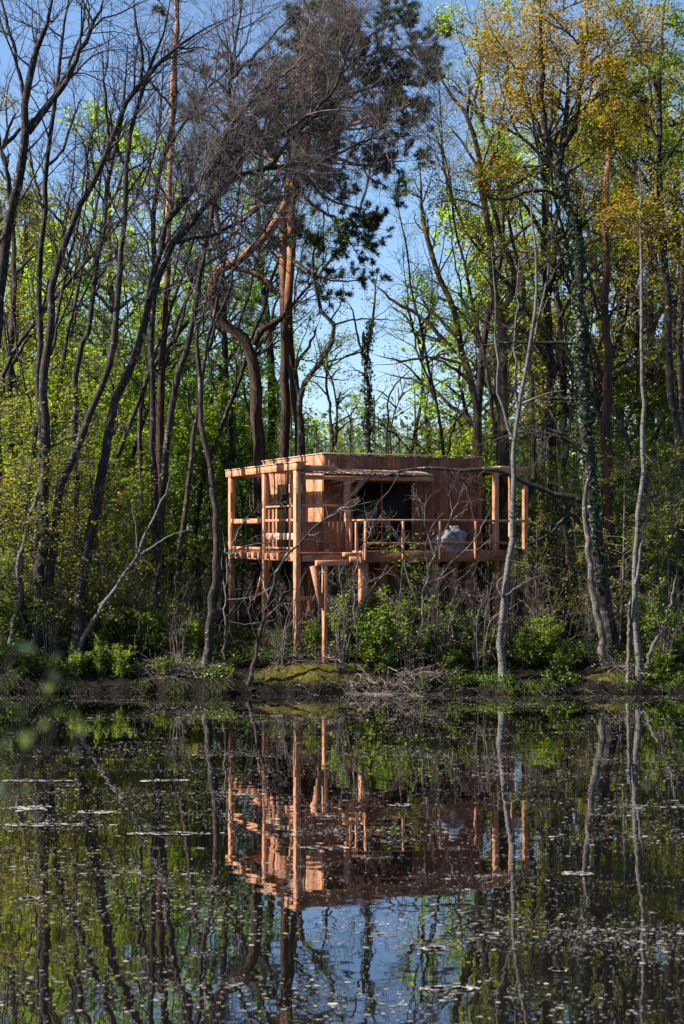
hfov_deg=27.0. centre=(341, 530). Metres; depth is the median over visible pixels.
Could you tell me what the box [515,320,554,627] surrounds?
bare tree
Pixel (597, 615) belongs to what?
trunk
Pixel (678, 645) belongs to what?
green shrub
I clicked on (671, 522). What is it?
understorey sapling
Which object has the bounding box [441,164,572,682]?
birch tree
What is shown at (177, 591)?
understorey sapling
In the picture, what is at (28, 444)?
hornbeam sapling
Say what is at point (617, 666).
brush pile
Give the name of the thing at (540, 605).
twiggy shrub
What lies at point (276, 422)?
hornbeam sapling
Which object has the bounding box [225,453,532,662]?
timber cabin
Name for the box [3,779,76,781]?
foam patch
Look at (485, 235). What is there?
olive tree
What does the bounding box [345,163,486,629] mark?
bare tree
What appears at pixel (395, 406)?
budding tree
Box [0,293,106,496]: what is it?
lime green tree
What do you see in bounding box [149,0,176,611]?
pine tree
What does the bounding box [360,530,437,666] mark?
hornbeam sapling
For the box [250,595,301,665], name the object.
twiggy shrub
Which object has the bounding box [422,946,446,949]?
foam patch
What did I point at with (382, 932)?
floating specks
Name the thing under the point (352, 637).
green shrub
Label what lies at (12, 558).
shade sapling
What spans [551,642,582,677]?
green shrub
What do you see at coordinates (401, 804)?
foam patch
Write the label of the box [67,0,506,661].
bare tree
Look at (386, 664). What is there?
green shrub
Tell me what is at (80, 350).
bare tree
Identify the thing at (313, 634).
green shrub
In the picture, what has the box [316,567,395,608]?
understorey sapling
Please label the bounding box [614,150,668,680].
birch tree
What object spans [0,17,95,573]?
budding tree
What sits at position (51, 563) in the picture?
bare tree
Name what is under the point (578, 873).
foam patch
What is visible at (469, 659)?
green shrub
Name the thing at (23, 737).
bank shrub
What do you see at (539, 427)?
olive tree
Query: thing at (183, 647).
twiggy shrub
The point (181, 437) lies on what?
hornbeam sapling
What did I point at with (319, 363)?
bare tree
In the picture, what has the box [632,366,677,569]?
shade sapling
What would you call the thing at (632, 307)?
olive tree
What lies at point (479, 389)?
budding tree
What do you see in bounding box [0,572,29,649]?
green shrub
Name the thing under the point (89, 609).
green shrub
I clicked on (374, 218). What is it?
pine tree
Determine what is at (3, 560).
hornbeam sapling
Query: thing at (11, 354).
slim bare tree
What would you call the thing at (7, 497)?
understorey sapling
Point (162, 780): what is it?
foam patch
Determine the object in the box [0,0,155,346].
bare tree
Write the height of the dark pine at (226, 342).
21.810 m
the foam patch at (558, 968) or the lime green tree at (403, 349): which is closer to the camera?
the foam patch at (558, 968)
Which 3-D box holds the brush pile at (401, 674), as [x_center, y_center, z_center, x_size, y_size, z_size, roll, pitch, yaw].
[1.360,3.994,37.795,3.853,1.432,2.072,0,0,0]
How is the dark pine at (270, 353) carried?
on the ground at (91, 678)
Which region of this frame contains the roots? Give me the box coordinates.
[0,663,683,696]
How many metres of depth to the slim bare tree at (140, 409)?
46.74 m
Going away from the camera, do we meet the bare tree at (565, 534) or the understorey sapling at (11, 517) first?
the understorey sapling at (11, 517)
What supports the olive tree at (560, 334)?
on the ground at (91, 678)
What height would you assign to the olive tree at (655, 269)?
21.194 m
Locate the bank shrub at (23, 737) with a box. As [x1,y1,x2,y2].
[0,624,83,867]
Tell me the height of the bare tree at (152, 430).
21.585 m
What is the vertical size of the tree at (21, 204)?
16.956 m
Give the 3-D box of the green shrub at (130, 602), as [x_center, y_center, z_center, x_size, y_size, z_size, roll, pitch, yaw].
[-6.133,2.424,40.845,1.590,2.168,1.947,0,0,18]
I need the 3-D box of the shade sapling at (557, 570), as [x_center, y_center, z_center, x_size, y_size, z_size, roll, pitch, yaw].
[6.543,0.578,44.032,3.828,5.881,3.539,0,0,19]
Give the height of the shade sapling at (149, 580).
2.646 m
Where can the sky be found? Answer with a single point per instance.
(319, 404)
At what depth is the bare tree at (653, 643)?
38.79 m
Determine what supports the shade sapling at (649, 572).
on the ground at (91, 678)
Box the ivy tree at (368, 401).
[319,271,394,455]
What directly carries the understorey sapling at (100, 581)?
on the ground at (91, 678)
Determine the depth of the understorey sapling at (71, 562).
40.77 m
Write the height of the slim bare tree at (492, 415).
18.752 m
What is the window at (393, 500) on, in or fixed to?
in the timber cabin
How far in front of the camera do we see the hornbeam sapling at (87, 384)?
48.08 m
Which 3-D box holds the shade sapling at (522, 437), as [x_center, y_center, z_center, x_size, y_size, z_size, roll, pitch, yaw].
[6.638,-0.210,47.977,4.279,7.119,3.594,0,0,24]
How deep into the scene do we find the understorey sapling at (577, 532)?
44.80 m
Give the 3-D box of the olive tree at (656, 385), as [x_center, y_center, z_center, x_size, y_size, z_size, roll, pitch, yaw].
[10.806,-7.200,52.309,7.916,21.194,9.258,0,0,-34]
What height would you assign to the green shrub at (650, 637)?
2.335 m
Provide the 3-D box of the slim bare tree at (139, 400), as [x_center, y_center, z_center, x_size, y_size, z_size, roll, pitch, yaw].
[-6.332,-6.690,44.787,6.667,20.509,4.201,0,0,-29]
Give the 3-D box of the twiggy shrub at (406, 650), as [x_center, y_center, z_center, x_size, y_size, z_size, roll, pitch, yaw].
[1.941,2.701,38.083,1.787,2.512,1.648,0,0,18]
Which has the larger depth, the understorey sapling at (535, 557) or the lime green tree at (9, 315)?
the lime green tree at (9, 315)
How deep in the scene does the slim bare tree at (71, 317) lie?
48.59 m
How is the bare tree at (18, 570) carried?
on the ground at (91, 678)
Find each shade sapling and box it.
[0,530,32,633]
[0,537,12,601]
[48,527,105,644]
[125,564,178,643]
[169,545,223,633]
[320,563,357,620]
[473,425,584,625]
[488,385,642,619]
[515,454,592,633]
[529,371,677,605]
[548,408,649,601]
[556,419,683,634]
[558,357,677,601]
[612,423,683,631]
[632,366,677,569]
[632,469,683,630]
[646,405,683,600]
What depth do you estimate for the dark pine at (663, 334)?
65.99 m
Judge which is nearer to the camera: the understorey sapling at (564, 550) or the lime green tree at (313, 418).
the understorey sapling at (564, 550)
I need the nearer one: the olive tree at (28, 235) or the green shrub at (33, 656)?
the green shrub at (33, 656)
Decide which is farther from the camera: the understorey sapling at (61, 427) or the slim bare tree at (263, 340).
the slim bare tree at (263, 340)
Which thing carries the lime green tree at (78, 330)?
on the ground at (91, 678)
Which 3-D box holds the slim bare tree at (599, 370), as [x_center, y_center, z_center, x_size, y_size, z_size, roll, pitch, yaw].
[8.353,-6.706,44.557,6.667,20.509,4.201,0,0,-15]
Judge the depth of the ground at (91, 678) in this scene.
38.02 m
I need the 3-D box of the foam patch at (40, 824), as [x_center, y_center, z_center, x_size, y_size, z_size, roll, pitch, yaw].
[-4.389,4.293,20.788,1.789,0.011,0.243,0,0,0]
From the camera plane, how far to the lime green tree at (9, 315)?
58.98 m
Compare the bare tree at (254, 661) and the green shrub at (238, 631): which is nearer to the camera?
the bare tree at (254, 661)
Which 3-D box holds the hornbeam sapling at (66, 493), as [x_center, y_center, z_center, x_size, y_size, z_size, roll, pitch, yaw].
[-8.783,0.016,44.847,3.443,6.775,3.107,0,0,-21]
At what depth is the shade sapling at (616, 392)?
48.42 m
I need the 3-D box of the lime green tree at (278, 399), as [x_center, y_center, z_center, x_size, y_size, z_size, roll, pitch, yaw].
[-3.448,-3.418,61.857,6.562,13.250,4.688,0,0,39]
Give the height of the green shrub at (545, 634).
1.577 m
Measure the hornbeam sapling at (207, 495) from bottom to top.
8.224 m
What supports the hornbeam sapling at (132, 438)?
on the ground at (91, 678)
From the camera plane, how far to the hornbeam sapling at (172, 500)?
46.48 m
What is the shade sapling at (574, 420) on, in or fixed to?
on the ground at (91, 678)
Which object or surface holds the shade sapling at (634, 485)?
on the ground at (91, 678)
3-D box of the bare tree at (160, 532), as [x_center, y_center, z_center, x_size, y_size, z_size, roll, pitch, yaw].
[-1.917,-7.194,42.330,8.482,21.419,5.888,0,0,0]
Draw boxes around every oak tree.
[280,0,683,659]
[424,0,555,549]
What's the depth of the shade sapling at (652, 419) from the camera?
50.01 m
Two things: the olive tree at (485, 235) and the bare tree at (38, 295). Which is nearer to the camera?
the bare tree at (38, 295)
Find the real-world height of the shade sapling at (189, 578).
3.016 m
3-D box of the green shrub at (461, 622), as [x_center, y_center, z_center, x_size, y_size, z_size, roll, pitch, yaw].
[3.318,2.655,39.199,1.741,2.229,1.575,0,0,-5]
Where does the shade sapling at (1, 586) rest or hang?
on the ground at (91, 678)
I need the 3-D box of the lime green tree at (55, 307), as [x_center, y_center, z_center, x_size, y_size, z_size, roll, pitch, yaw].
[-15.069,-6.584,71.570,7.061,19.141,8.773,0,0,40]
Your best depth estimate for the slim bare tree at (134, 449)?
49.93 m
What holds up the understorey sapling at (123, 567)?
on the ground at (91, 678)
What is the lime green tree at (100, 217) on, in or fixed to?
on the ground at (91, 678)
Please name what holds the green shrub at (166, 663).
on the ground at (91, 678)
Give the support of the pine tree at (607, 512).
on the ground at (91, 678)
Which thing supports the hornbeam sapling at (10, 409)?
on the ground at (91, 678)
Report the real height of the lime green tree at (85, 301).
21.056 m
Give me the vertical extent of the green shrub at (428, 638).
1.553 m
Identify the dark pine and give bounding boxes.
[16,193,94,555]
[150,58,279,608]
[177,23,341,600]
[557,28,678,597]
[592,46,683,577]
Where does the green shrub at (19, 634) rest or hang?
on the ground at (91, 678)
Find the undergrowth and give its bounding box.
[0,521,683,660]
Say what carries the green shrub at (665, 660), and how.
on the ground at (91, 678)
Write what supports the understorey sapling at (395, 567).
on the ground at (91, 678)
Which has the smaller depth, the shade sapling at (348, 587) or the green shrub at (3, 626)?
the green shrub at (3, 626)
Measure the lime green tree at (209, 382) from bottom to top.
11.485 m
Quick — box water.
[0,693,683,1023]
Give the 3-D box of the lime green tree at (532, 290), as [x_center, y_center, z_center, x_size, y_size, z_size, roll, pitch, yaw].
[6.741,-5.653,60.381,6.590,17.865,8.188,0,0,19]
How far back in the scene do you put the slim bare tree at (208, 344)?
44.29 m
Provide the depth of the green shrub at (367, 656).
38.24 m
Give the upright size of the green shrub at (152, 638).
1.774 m
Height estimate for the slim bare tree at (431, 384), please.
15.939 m
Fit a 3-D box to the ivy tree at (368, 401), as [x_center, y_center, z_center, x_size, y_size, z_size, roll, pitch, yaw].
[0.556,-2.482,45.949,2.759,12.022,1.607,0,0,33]
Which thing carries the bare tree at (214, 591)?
on the ground at (91, 678)
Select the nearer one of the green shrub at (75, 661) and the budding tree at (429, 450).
the green shrub at (75, 661)
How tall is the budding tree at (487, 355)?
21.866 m
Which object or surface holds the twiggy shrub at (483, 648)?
on the ground at (91, 678)
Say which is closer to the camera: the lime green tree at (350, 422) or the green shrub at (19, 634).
the green shrub at (19, 634)
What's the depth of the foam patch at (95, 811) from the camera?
21.75 m
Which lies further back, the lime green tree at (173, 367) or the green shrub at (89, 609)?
the lime green tree at (173, 367)
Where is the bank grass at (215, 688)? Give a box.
[0,672,676,695]
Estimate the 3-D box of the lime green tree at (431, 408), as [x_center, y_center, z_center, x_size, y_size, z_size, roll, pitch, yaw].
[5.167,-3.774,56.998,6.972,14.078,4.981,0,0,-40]
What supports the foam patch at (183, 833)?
on the water
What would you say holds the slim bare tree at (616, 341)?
on the ground at (91, 678)
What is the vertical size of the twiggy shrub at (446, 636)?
3.082 m
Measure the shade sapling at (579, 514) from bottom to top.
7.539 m
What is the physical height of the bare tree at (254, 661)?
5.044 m
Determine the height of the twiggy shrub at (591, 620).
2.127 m
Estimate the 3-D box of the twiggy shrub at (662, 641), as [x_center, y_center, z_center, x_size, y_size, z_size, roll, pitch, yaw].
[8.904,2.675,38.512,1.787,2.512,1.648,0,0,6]
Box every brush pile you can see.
[128,650,225,683]
[234,630,346,671]
[327,654,463,696]
[581,649,648,681]
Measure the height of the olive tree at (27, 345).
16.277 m
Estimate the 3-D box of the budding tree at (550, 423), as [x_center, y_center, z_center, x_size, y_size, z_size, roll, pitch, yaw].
[6.793,-8.285,49.933,5.754,23.615,10.498,0,0,22]
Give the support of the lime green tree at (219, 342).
on the ground at (91, 678)
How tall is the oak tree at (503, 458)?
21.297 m
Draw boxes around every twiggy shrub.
[24,577,82,662]
[157,605,207,666]
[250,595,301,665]
[312,579,373,669]
[380,587,441,675]
[403,566,480,670]
[439,563,520,674]
[514,573,575,651]
[562,583,615,653]
[638,585,683,670]
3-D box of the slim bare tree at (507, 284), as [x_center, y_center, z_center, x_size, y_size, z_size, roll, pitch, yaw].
[5.228,-6.277,44.463,7.873,19.552,6.030,0,0,27]
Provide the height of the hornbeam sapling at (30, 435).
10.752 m
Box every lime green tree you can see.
[0,98,238,603]
[0,197,55,454]
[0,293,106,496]
[1,232,101,472]
[2,219,101,556]
[5,187,144,591]
[6,181,167,566]
[63,232,195,591]
[64,116,307,598]
[114,237,294,604]
[121,270,225,610]
[166,288,252,505]
[178,329,280,605]
[196,304,322,519]
[290,413,346,568]
[318,385,372,590]
[390,126,600,480]
[401,267,546,517]
[416,425,454,457]
[430,193,574,491]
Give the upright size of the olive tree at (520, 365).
21.417 m
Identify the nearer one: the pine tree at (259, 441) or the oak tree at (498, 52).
the oak tree at (498, 52)
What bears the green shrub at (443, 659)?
on the ground at (91, 678)
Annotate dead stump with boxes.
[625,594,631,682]
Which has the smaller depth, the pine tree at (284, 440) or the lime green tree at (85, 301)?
the pine tree at (284, 440)
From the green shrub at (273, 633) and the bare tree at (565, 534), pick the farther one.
the bare tree at (565, 534)
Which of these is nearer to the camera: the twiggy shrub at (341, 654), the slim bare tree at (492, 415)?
the twiggy shrub at (341, 654)
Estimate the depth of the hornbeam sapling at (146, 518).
45.31 m
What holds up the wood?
on the ground at (91, 678)
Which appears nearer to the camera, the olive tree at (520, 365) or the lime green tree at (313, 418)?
the olive tree at (520, 365)
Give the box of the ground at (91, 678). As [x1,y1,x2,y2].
[0,531,683,694]
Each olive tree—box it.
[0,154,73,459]
[0,183,114,539]
[1,222,117,515]
[432,194,586,454]
[434,85,679,598]
[439,112,638,612]
[471,67,683,612]
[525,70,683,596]
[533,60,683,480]
[551,55,683,423]
[552,63,683,589]
[553,82,683,613]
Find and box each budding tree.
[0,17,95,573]
[305,308,363,606]
[340,1,613,615]
[343,344,422,610]
[347,245,489,456]
[377,221,455,583]
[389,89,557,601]
[454,17,628,622]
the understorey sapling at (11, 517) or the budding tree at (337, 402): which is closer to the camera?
the understorey sapling at (11, 517)
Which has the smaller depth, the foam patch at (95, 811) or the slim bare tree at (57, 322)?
the foam patch at (95, 811)
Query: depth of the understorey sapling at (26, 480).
41.77 m
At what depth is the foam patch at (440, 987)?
13.35 m
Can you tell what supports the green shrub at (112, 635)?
on the ground at (91, 678)
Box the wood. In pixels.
[3,351,677,574]
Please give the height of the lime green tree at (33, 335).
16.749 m
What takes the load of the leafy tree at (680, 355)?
on the ground at (91, 678)
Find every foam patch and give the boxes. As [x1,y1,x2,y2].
[2,806,45,810]
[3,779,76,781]
[6,823,91,825]
[18,896,38,899]
[77,810,120,813]
[127,832,223,834]
[140,779,186,781]
[299,846,354,847]
[392,804,411,805]
[420,985,479,989]
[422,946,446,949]
[549,967,567,970]
[564,871,590,874]
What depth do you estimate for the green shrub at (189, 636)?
39.42 m
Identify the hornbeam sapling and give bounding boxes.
[0,327,93,578]
[0,361,130,601]
[0,376,53,591]
[0,427,71,599]
[6,322,143,586]
[11,423,111,612]
[53,294,185,575]
[64,427,150,615]
[87,309,213,594]
[101,447,207,631]
[120,453,200,607]
[124,350,274,619]
[124,383,224,618]
[164,390,252,616]
[176,362,318,619]
[201,418,318,616]
[277,415,362,614]
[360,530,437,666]
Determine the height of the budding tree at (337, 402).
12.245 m
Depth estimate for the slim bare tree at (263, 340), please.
50.93 m
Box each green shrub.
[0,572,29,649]
[0,640,23,671]
[1,589,54,654]
[16,646,48,675]
[27,586,84,658]
[52,568,109,648]
[64,642,90,678]
[84,633,113,673]
[85,601,138,655]
[105,578,159,648]
[111,643,136,677]
[126,596,183,656]
[150,653,179,676]
[173,602,205,657]
[223,621,247,644]
[263,623,287,653]
[301,617,330,655]
[321,579,389,661]
[342,604,391,669]
[368,585,441,658]
[370,648,399,677]
[403,621,457,669]
[433,639,461,673]
[435,589,494,665]
[442,626,494,670]
[481,626,508,667]
[511,617,552,668]
[524,614,566,666]
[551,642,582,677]
[554,636,583,665]
[562,601,618,645]
[619,577,673,648]
[638,596,683,663]
[651,646,677,678]
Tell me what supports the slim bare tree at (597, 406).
on the ground at (91, 678)
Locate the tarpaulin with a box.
[431,525,466,549]
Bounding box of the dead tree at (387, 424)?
[376,360,420,455]
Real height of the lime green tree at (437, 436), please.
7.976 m
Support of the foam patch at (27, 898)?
on the water
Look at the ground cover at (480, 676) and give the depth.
38.77 m
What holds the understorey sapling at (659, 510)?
on the ground at (91, 678)
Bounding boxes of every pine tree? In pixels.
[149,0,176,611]
[183,1,403,627]
[187,0,465,628]
[266,0,435,455]
[543,52,680,620]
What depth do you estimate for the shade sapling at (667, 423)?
45.56 m
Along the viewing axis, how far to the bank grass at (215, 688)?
37.58 m
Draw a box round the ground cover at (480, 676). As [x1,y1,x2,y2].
[0,615,683,686]
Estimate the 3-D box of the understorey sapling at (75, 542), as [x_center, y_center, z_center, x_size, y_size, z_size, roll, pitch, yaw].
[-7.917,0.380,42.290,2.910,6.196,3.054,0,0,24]
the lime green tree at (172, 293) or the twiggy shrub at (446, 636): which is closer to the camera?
the twiggy shrub at (446, 636)
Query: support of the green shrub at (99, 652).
on the ground at (91, 678)
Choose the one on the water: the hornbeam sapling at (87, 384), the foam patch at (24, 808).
the foam patch at (24, 808)
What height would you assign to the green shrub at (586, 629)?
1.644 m
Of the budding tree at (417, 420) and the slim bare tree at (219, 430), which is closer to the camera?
the slim bare tree at (219, 430)
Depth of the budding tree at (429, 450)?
56.51 m
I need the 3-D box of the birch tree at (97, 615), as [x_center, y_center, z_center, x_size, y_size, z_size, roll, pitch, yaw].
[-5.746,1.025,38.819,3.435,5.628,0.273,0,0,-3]
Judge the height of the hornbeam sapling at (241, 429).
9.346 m
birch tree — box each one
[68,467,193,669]
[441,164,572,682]
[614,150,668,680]
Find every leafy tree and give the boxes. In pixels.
[562,0,683,634]
[610,51,683,437]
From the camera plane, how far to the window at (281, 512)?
44.05 m
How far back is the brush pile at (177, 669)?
38.19 m
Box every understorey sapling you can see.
[0,371,136,608]
[0,374,69,630]
[0,395,79,639]
[0,408,33,631]
[0,437,74,602]
[4,440,111,658]
[28,383,157,642]
[32,433,154,650]
[32,441,121,602]
[96,489,171,653]
[102,511,150,644]
[144,545,191,645]
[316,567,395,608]
[341,449,403,594]
[389,426,441,604]
[413,422,489,586]
[461,438,533,627]
[493,508,576,650]
[515,444,601,635]
[532,461,628,647]
[569,437,677,650]
[613,434,683,660]
[625,431,683,609]
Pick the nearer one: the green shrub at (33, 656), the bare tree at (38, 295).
the green shrub at (33, 656)
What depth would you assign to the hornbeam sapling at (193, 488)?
50.61 m
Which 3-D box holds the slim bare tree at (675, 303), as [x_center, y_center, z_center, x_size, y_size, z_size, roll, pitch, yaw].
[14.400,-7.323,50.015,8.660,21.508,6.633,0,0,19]
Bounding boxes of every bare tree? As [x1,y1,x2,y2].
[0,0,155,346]
[0,0,175,633]
[0,0,217,509]
[0,0,249,660]
[0,42,161,497]
[0,47,141,633]
[0,399,86,646]
[29,1,191,586]
[29,1,238,635]
[43,0,253,658]
[57,0,316,641]
[63,0,264,607]
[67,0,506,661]
[88,43,303,635]
[103,48,328,598]
[129,86,333,623]
[135,0,408,630]
[153,290,227,670]
[202,40,403,620]
[232,498,370,685]
[284,208,411,455]
[304,334,359,607]
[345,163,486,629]
[362,169,528,457]
[381,13,623,603]
[405,86,591,629]
[501,41,683,623]
[502,6,683,598]
[505,27,683,626]
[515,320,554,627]
[528,400,576,640]
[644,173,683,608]
[645,576,675,665]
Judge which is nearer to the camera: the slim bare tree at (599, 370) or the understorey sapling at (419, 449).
the slim bare tree at (599, 370)
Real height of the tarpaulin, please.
0.723 m
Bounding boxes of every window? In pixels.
[276,483,303,549]
[351,482,412,550]
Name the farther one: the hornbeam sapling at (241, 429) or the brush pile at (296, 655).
the hornbeam sapling at (241, 429)
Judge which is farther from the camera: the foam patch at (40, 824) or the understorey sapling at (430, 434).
the understorey sapling at (430, 434)
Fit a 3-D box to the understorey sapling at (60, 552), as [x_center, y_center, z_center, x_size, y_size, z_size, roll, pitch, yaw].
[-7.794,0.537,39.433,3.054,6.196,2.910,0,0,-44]
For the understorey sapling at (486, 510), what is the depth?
47.98 m
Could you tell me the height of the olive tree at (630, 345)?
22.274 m
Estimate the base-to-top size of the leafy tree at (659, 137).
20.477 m
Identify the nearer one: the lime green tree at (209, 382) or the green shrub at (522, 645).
the green shrub at (522, 645)
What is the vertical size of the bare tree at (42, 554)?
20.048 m
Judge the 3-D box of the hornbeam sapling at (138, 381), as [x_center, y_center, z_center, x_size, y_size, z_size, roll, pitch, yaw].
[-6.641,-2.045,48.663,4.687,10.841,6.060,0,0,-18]
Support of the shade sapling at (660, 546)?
on the ground at (91, 678)
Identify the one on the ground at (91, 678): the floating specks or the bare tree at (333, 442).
the bare tree at (333, 442)
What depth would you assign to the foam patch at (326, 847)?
19.27 m
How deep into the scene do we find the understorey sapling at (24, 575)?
39.92 m
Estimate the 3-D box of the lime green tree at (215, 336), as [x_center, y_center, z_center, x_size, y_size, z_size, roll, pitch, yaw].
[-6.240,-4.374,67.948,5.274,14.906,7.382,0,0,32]
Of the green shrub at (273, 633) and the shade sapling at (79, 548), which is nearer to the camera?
the green shrub at (273, 633)
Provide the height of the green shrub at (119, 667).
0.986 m
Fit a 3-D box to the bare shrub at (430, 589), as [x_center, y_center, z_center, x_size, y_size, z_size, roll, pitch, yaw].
[2.502,1.137,38.248,3.431,5.602,1.848,0,0,0]
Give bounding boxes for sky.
[0,0,683,528]
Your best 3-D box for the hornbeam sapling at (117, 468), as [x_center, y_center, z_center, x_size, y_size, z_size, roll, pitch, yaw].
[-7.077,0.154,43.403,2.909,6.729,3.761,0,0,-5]
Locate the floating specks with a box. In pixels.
[0,695,683,1023]
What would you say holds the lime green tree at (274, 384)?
on the ground at (91, 678)
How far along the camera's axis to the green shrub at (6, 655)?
38.22 m
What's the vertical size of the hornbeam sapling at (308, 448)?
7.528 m
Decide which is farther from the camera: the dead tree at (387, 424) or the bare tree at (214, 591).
the dead tree at (387, 424)
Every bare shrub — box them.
[203,485,304,664]
[314,488,407,673]
[377,471,499,673]
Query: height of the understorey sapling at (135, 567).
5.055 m
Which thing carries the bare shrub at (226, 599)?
on the ground at (91, 678)
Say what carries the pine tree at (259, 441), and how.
on the ground at (91, 678)
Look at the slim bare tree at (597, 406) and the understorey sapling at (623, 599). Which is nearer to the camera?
the understorey sapling at (623, 599)
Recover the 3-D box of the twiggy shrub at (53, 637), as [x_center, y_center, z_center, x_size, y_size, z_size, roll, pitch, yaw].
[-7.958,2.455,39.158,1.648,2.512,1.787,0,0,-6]
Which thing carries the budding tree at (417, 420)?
on the ground at (91, 678)
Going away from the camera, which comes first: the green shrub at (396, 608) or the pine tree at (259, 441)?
the green shrub at (396, 608)
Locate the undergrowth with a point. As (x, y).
(315, 606)

